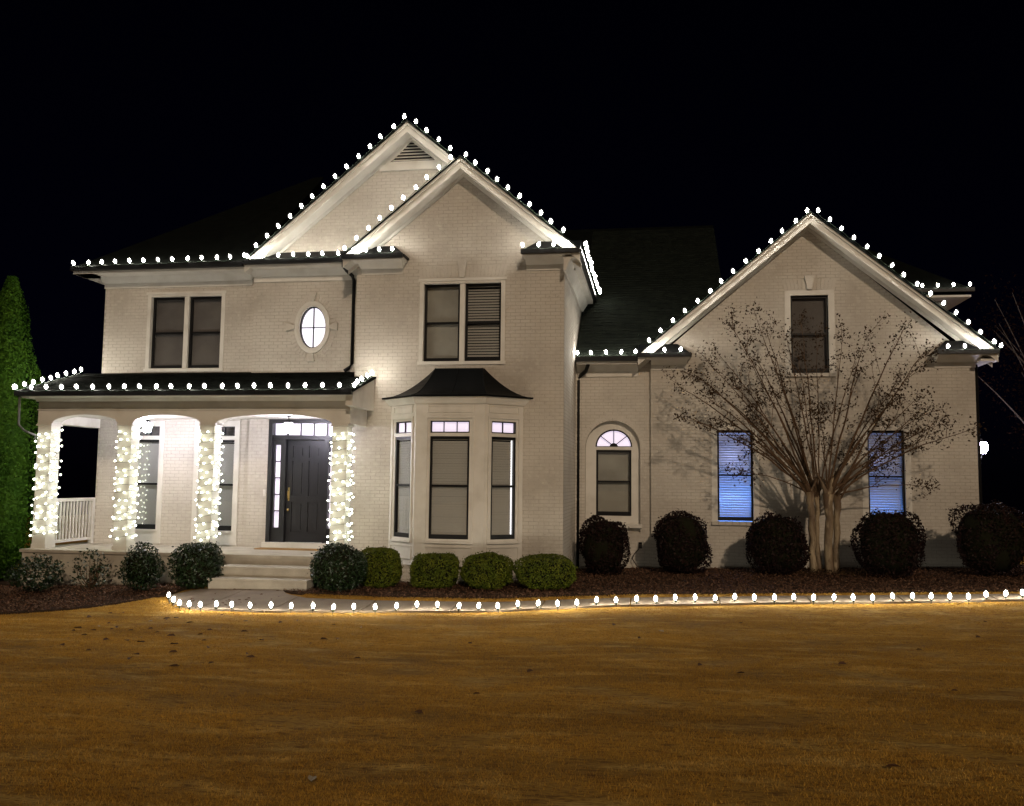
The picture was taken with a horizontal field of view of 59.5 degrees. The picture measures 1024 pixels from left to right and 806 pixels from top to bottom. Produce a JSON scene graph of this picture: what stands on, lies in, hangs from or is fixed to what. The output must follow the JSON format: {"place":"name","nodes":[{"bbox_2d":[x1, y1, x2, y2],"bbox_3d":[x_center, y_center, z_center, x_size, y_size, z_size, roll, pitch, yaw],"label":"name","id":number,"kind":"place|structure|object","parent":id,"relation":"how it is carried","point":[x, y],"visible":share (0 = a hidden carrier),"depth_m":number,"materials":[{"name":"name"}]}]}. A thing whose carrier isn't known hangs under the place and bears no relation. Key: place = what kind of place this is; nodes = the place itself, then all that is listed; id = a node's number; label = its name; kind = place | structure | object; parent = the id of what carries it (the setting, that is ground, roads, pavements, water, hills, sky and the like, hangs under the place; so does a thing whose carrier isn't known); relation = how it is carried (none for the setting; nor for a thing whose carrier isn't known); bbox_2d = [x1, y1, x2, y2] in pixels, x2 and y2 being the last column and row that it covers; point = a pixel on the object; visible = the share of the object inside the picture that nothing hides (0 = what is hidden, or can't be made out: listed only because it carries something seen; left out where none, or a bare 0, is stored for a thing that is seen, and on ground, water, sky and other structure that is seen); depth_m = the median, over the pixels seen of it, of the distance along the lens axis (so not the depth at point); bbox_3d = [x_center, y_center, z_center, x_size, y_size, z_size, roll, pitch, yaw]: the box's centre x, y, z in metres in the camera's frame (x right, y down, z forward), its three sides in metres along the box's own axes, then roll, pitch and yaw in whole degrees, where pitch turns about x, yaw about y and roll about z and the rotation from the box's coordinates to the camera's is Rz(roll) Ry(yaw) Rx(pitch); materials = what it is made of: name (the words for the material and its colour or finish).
{"place":"outdoors","nodes":[
{"label":"outdoors","id":0,"kind":"place"},
{"bbox_2d":[0,514,1023,805],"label":"lawn","id":1,"kind":"structure","parent":0,"point":[544,792],"depth_m":7.71,"materials":[{"name":"brown plant"}]},
{"bbox_2d":[0,572,191,614],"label":"mulch bed","id":2,"kind":"object","parent":1,"relation":"on","point":[6,583],"visible":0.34,"depth_m":16.83,"materials":[{"name":"brown wood"}]},
{"bbox_2d":[0,449,9,568],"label":"arborvitae","id":3,"kind":"object","parent":2,"relation":"on","point":[3,469],"visible":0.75,"depth_m":19.98,"materials":[{"name":"green plant"}]},
{"bbox_2d":[0,275,45,578],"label":"arborvitae","id":4,"kind":"object","parent":2,"relation":"on","point":[15,345],"visible":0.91,"depth_m":20.44,"materials":[{"name":"green plant"}]},
{"bbox_2d":[1,553,68,592],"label":"holly shrub","id":5,"kind":"object","parent":2,"relation":"on","point":[31,582],"visible":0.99,"depth_m":17.49,"materials":[{"name":"green plant"}]},
{"bbox_2d":[69,548,116,588],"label":"open shrub","id":6,"kind":"object","parent":2,"relation":"on","point":[94,578],"visible":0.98,"depth_m":17.82,"materials":[{"name":"green plant"}]},
{"bbox_2d":[115,541,166,590],"bbox_3d":[-7.205,3.191,17.453,0.833,1.003,0.882,-3,-6,37],"label":"holly shrub","id":7,"kind":"object","parent":2,"relation":"on","point":[140,567],"visible":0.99,"depth_m":17.26,"materials":[{"name":"green plant"}]},
{"bbox_2d":[166,539,224,588],"bbox_3d":[-6.186,3.174,17.574,1.068,0.990,1.080,0,-5,9],"label":"holly shrub","id":8,"kind":"object","parent":2,"relation":"on","point":[195,565],"visible":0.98,"depth_m":17.27,"materials":[{"name":"green plant"}]},
{"bbox_2d":[308,775,316,780],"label":"fallen leaf","id":9,"kind":"object","parent":1,"relation":"on","point":[311,778],"visible":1,"depth_m":5.43,"materials":[{"name":"beige plant"}]},
{"bbox_2d":[14,119,999,590],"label":"house","id":10,"kind":"structure","parent":1,"relation":"on","point":[484,407],"depth_m":20.32,"materials":[{"name":"brick"}]},
{"bbox_2d":[29,429,62,535],"bbox_3d":[-10.076,1.704,19.388,0.519,2.356,0.489,0,-5,9],"label":"light wrap","id":11,"kind":"object","parent":10,"relation":"attached to","point":[44,483],"visible":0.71,"depth_m":19.26,"materials":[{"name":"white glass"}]},
{"bbox_2d":[14,368,81,389],"bbox_3d":[-10.340,-0.567,20.075,0.131,0.775,2.213,0,-5,10],"label":"light string","id":12,"kind":"object","parent":10,"relation":"attached to","point":[42,379],"visible":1,"depth_m":20.05,"materials":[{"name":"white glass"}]},
{"bbox_2d":[109,429,142,538],"bbox_3d":[-8.216,1.683,19.095,0.521,2.431,0.489,0,-5,9],"label":"light wrap","id":13,"kind":"object","parent":10,"relation":"attached to","point":[126,484],"visible":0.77,"depth_m":18.95,"materials":[{"name":"white plastic"}]},
{"bbox_2d":[142,419,151,434],"bbox_3d":[-7.961,0.494,19.560,0.220,0.440,0.204,0,-5,9],"label":"porch lantern","id":14,"kind":"object","parent":10,"relation":"hanging from","point":[147,425],"visible":0.84,"depth_m":19.50,"materials":[{"name":"white glass"}]},
{"bbox_2d":[135,421,165,543],"bbox_3d":[-8.607,1.836,20.899,1.100,2.820,0.264,0,-5,9],"label":"window","id":15,"kind":"structure","parent":10,"relation":"in","point":[151,460],"depth_m":20.92,"materials":[{"name":"black paint"}]},
{"bbox_2d":[72,255,231,266],"bbox_3d":[-8.301,-3.273,20.588,3.997,0.210,0.118,0,-5,9],"label":"light string","id":16,"kind":"object","parent":10,"relation":"attached to","point":[129,260],"visible":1,"depth_m":20.60,"materials":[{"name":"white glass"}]},
{"bbox_2d":[151,297,184,367],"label":"window","id":17,"kind":"structure","parent":10,"relation":"in","point":[168,327],"depth_m":21.23,"materials":[{"name":"grey glass"}]},
{"bbox_2d":[13,383,340,391],"bbox_3d":[-6.971,-0.331,18.367,7.264,0.180,0.121,0,-5,9],"label":"light string","id":18,"kind":"object","parent":10,"relation":"attached to","point":[170,386],"visible":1,"depth_m":18.35,"materials":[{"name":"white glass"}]},
{"bbox_2d":[188,296,221,367],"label":"window","id":19,"kind":"structure","parent":10,"relation":"in","point":[205,323],"depth_m":21.09,"materials":[{"name":"grey glass"}]},
{"bbox_2d":[194,430,223,540],"bbox_3d":[-6.357,1.678,18.801,0.527,2.410,0.489,0,-5,9],"label":"light wrap","id":20,"kind":"object","parent":10,"relation":"attached to","point":[220,453],"visible":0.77,"depth_m":18.68,"materials":[{"name":"white plastic"}]},
{"bbox_2d":[190,421,240,544],"bbox_3d":[-6.770,1.831,20.608,1.100,2.820,0.264,0,-5,9],"label":"window","id":21,"kind":"structure","parent":10,"relation":"in","point":[228,495],"depth_m":20.59,"materials":[{"name":"black paint"}]},
{"bbox_2d":[254,547,321,550],"bbox_3d":[-4.804,3.192,19.572,1.620,0.020,0.330,0,-5,9],"label":"doormat","id":22,"kind":"object","parent":10,"relation":"on","point":[302,549],"visible":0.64,"depth_m":19.50,"materials":[{"name":"brown"}]},
{"bbox_2d":[284,416,292,435],"bbox_3d":[-4.751,0.485,19.053,0.220,0.440,0.204,0,-5,9],"label":"porch lantern","id":23,"kind":"object","parent":10,"relation":"hanging from","point":[288,425],"visible":0.94,"depth_m":18.99,"materials":[{"name":"white glass"}]},
{"bbox_2d":[246,251,338,259],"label":"light string","id":24,"kind":"object","parent":10,"relation":"attached to","point":[262,254],"visible":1,"depth_m":20.02,"materials":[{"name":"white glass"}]},
{"bbox_2d":[285,440,324,542],"bbox_3d":[-4.654,1.979,20.188,0.890,2.290,0.139,0,-5,9],"label":"front door","id":25,"kind":"structure","parent":10,"relation":"in","point":[305,470],"depth_m":20.20,"materials":[{"name":"black paint"}]},
{"bbox_2d":[286,292,337,361],"bbox_3d":[-4.530,-1.721,20.391,1.220,1.580,0.188,0,-5,9],"label":"oval window","id":26,"kind":"structure","parent":10,"relation":"in","point":[312,321],"depth_m":20.40,"materials":[{"name":"white glass"}]},
{"bbox_2d":[243,114,405,258],"bbox_3d":[-4.225,-4.858,20.099,3.767,3.190,0.125,0,-5,9],"label":"light string","id":27,"kind":"object","parent":10,"relation":"attached to","point":[323,185],"visible":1,"depth_m":20.10,"materials":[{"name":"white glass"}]},
{"bbox_2d":[327,432,354,542],"bbox_3d":[-3.502,1.681,18.349,0.518,2.371,0.489,0,-5,9],"label":"light wrap","id":28,"kind":"object","parent":10,"relation":"attached to","point":[349,493],"visible":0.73,"depth_m":18.21,"materials":[{"name":"white plastic"}]},
{"bbox_2d":[353,371,372,388],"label":"light string","id":29,"kind":"object","parent":10,"relation":"attached to","point":[361,378],"visible":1,"depth_m":18.47,"materials":[{"name":"white plastic"}]},
{"bbox_2d":[352,247,393,254],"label":"light string","id":30,"kind":"object","parent":10,"relation":"attached to","point":[365,249],"visible":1,"depth_m":19.11,"materials":[{"name":"white plastic"}]},
{"bbox_2d":[343,155,451,251],"bbox_3d":[-2.448,-4.275,19.144,2.399,2.049,0.119,0,-5,9],"label":"light string","id":31,"kind":"object","parent":10,"relation":"attached to","point":[391,207],"visible":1,"depth_m":19.13,"materials":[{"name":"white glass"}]},
{"bbox_2d":[415,119,451,151],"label":"light string","id":32,"kind":"object","parent":10,"relation":"attached to","point":[426,130],"visible":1,"depth_m":19.79,"materials":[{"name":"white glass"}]},
{"bbox_2d":[424,284,459,360],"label":"window","id":33,"kind":"structure","parent":10,"relation":"in","point":[442,301],"depth_m":19.48,"materials":[{"name":"beige glass"}]},
{"bbox_2d":[382,368,532,566],"bbox_3d":[-1.250,1.287,18.615,3.307,4.126,0.819,0,-5,9],"label":"bay window","id":34,"kind":"structure","parent":10,"relation":"in","point":[469,404],"depth_m":18.48,"materials":[{"name":"white paint"}]},
{"bbox_2d":[465,283,500,360],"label":"window","id":35,"kind":"structure","parent":10,"relation":"in","point":[491,322],"depth_m":19.33,"materials":[{"name":"black glass"}]},
{"bbox_2d":[464,153,564,233],"bbox_3d":[0.040,-4.424,18.767,2.190,1.851,0.122,0,-5,9],"label":"light string","id":36,"kind":"object","parent":10,"relation":"attached to","point":[519,195],"visible":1,"depth_m":18.75,"materials":[{"name":"white plastic"}]},
{"bbox_2d":[521,241,568,249],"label":"light string","id":37,"kind":"object","parent":10,"relation":"attached to","point":[538,244],"visible":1,"depth_m":18.54,"materials":[{"name":"white plastic"}]},
{"bbox_2d":[583,242,600,294],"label":"light string","id":38,"kind":"object","parent":10,"relation":"attached to","point":[591,267],"visible":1,"depth_m":20.53,"materials":[{"name":"white plastic"}]},
{"bbox_2d":[576,350,636,355],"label":"light string","id":39,"kind":"object","parent":10,"relation":"attached to","point":[621,351],"visible":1,"depth_m":21.14,"materials":[{"name":"white plastic"}]},
{"bbox_2d":[580,415,645,531],"bbox_3d":[2.408,1.680,21.410,1.560,2.760,0.255,0,-5,9],"label":"arched window","id":40,"kind":"structure","parent":10,"relation":"in","point":[612,435],"depth_m":21.48,"materials":[{"name":"white paint"}]},
{"bbox_2d":[596,450,630,515],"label":"window","id":41,"kind":"structure","parent":10,"relation":"in","point":[613,467],"depth_m":21.55,"materials":[{"name":"grey glass"}]},
{"bbox_2d":[632,544,641,568],"bbox_3d":[3.022,3.577,20.800,0.241,0.570,0.470,4,-6,-32],"label":"extension cord","id":42,"kind":"object","parent":10,"relation":"hanging from","point":[640,545],"visible":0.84,"depth_m":20.96,"materials":[{"name":"black plastic"}]},
{"bbox_2d":[648,347,681,353],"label":"light string","id":43,"kind":"object","parent":10,"relation":"attached to","point":[680,349],"visible":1,"depth_m":20.75,"materials":[{"name":"white plastic"}]},
{"bbox_2d":[648,209,808,342],"bbox_3d":[4.978,-2.933,20.699,3.691,3.098,0.123,0,-5,9],"label":"light string","id":44,"kind":"object","parent":10,"relation":"attached to","point":[758,251],"visible":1,"depth_m":20.69,"materials":[{"name":"white plastic"}]},
{"bbox_2d":[711,425,759,525],"bbox_3d":[5.190,1.673,20.853,1.082,2.320,0.255,0,-5,9],"label":"window","id":45,"kind":"structure","parent":10,"relation":"in","point":[755,508],"depth_m":20.89,"materials":[{"name":"blue glass"}]},
{"bbox_2d":[785,289,835,376],"bbox_3d":[6.924,-1.615,20.862,1.122,2.030,0.249,0,-5,9],"label":"window","id":46,"kind":"structure","parent":10,"relation":"in","point":[818,304],"depth_m":20.92,"materials":[{"name":"black glass"}]},
{"bbox_2d":[861,425,912,522],"bbox_3d":[8.484,1.664,20.332,1.072,2.320,0.255,0,-5,9],"label":"window","id":47,"kind":"structure","parent":10,"relation":"in","point":[906,500],"depth_m":20.37,"materials":[{"name":"blue glass"}]},
{"bbox_2d":[817,208,995,344],"bbox_3d":[8.803,-2.879,20.088,3.763,3.232,0.126,0,-5,9],"label":"light string","id":48,"kind":"object","parent":10,"relation":"attached to","point":[917,283],"visible":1,"depth_m":20.06,"materials":[{"name":"white plastic"}]},
{"bbox_2d":[921,282,970,288],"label":"light string","id":49,"kind":"object","parent":10,"relation":"attached to","point":[953,284],"visible":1,"depth_m":24.48,"materials":[{"name":"white plastic"}]},
{"bbox_2d":[947,343,1002,349],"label":"light string","id":50,"kind":"object","parent":10,"relation":"attached to","point":[983,345],"visible":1,"depth_m":19.70,"materials":[{"name":"white plastic"}]},
{"bbox_2d":[980,438,987,457],"bbox_3d":[10.701,1.061,20.559,0.428,0.510,0.266,0,-5,9],"label":"wall lantern","id":51,"kind":"object","parent":10,"relation":"attached to","point":[984,446],"depth_m":20.45,"materials":[{"name":"white glass"}]},
{"bbox_2d":[169,597,1021,613],"bbox_3d":[1.406,3.352,14.979,15.422,0.452,1.122,0,-5,5],"label":"light cable","id":52,"kind":"object","parent":1,"relation":"on","point":[570,608],"visible":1,"depth_m":15.03,"materials":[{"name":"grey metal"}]},
{"bbox_2d":[167,589,1023,612],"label":"walkway","id":53,"kind":"structure","parent":1,"relation":"on","point":[283,601],"depth_m":15.38,"materials":[{"name":"concrete"}]},
{"bbox_2d":[283,564,1023,599],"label":"mulch bed","id":54,"kind":"object","parent":1,"relation":"on","point":[394,593],"visible":0.3,"depth_m":16.99,"materials":[{"name":"brown wood"}]},
{"bbox_2d":[307,541,369,591],"bbox_3d":[-3.278,3.114,17.011,1.136,0.986,1.108,0,-5,9],"label":"holly shrub","id":55,"kind":"object","parent":54,"relation":"on","point":[338,567],"visible":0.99,"depth_m":16.71,"materials":[{"name":"green plant"}]},
{"bbox_2d":[360,546,403,587],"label":"boxwood","id":56,"kind":"object","parent":54,"relation":"on","point":[385,567],"visible":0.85,"depth_m":17.36,"materials":[{"name":"green plant"}]},
{"bbox_2d":[408,551,460,588],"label":"boxwood","id":57,"kind":"object","parent":54,"relation":"on","point":[433,570],"visible":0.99,"depth_m":17.30,"materials":[{"name":"green plant"}]},
{"bbox_2d":[459,550,513,589],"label":"boxwood","id":58,"kind":"object","parent":54,"relation":"on","point":[485,570],"visible":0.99,"depth_m":17.29,"materials":[{"name":"green plant"}]},
{"bbox_2d":[512,552,578,589],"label":"boxwood","id":59,"kind":"object","parent":54,"relation":"on","point":[541,571],"visible":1,"depth_m":17.08,"materials":[{"name":"green plant"}]},
{"bbox_2d":[577,513,631,575],"bbox_3d":[2.038,3.127,19.810,1.220,1.398,1.044,0,-5,9],"label":"dark shrub","id":60,"kind":"object","parent":54,"relation":"on","point":[603,545],"visible":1,"depth_m":19.53,"materials":[{"name":"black plant"}]},
{"bbox_2d":[651,507,712,573],"bbox_3d":[3.768,3.058,19.803,1.373,1.480,1.368,0,-5,9],"label":"dark shrub","id":61,"kind":"object","parent":54,"relation":"on","point":[681,543],"visible":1,"depth_m":19.37,"materials":[{"name":"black plant"}]},
{"bbox_2d":[743,511,810,575],"bbox_3d":[5.694,3.012,19.238,1.395,1.413,1.329,0,-5,9],"label":"dark shrub","id":62,"kind":"object","parent":54,"relation":"on","point":[776,542],"visible":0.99,"depth_m":18.86,"materials":[{"name":"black plant"}]},
{"bbox_2d":[662,301,985,573],"bbox_3d":[6.585,0.734,19.326,6.632,6.002,2.233,0,-5,9],"label":"crape myrtle","id":63,"kind":"object","parent":54,"relation":"on","point":[810,488],"visible":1,"depth_m":19.30,"materials":[{"name":"brown plant"}]},
{"bbox_2d":[735,567,923,577],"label":"ground cover","id":64,"kind":"object","parent":54,"relation":"on","point":[825,573],"visible":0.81,"depth_m":18.75,"materials":[{"name":"brown plant"}]},
{"bbox_2d":[849,508,927,578],"bbox_3d":[7.789,2.873,18.460,1.512,1.478,1.491,0,-5,9],"label":"dark shrub","id":65,"kind":"object","parent":54,"relation":"on","point":[891,544],"visible":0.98,"depth_m":18.12,"materials":[{"name":"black plant"}]},
{"bbox_2d":[947,499,1023,576],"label":"dark shrub","id":66,"kind":"object","parent":54,"relation":"on","point":[990,540],"visible":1,"depth_m":17.91,"materials":[{"name":"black plant"}]},
{"bbox_2d":[885,764,900,766],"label":"fallen leaf","id":67,"kind":"object","parent":1,"relation":"on","point":[892,765],"visible":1,"depth_m":5.71,"materials":[{"name":"brown plant"}]},
{"bbox_2d":[965,271,1023,459],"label":"dark tree","id":68,"kind":"object","parent":1,"relation":"on","point":[1007,390],"visible":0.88,"depth_m":22.56,"materials":[{"name":"grey plant"}]},
{"bbox_2d":[0,0,1023,519],"label":"sky","id":69,"kind":"structure","parent":0,"point":[124,123],"materials":[{"name":"black"}]}
]}

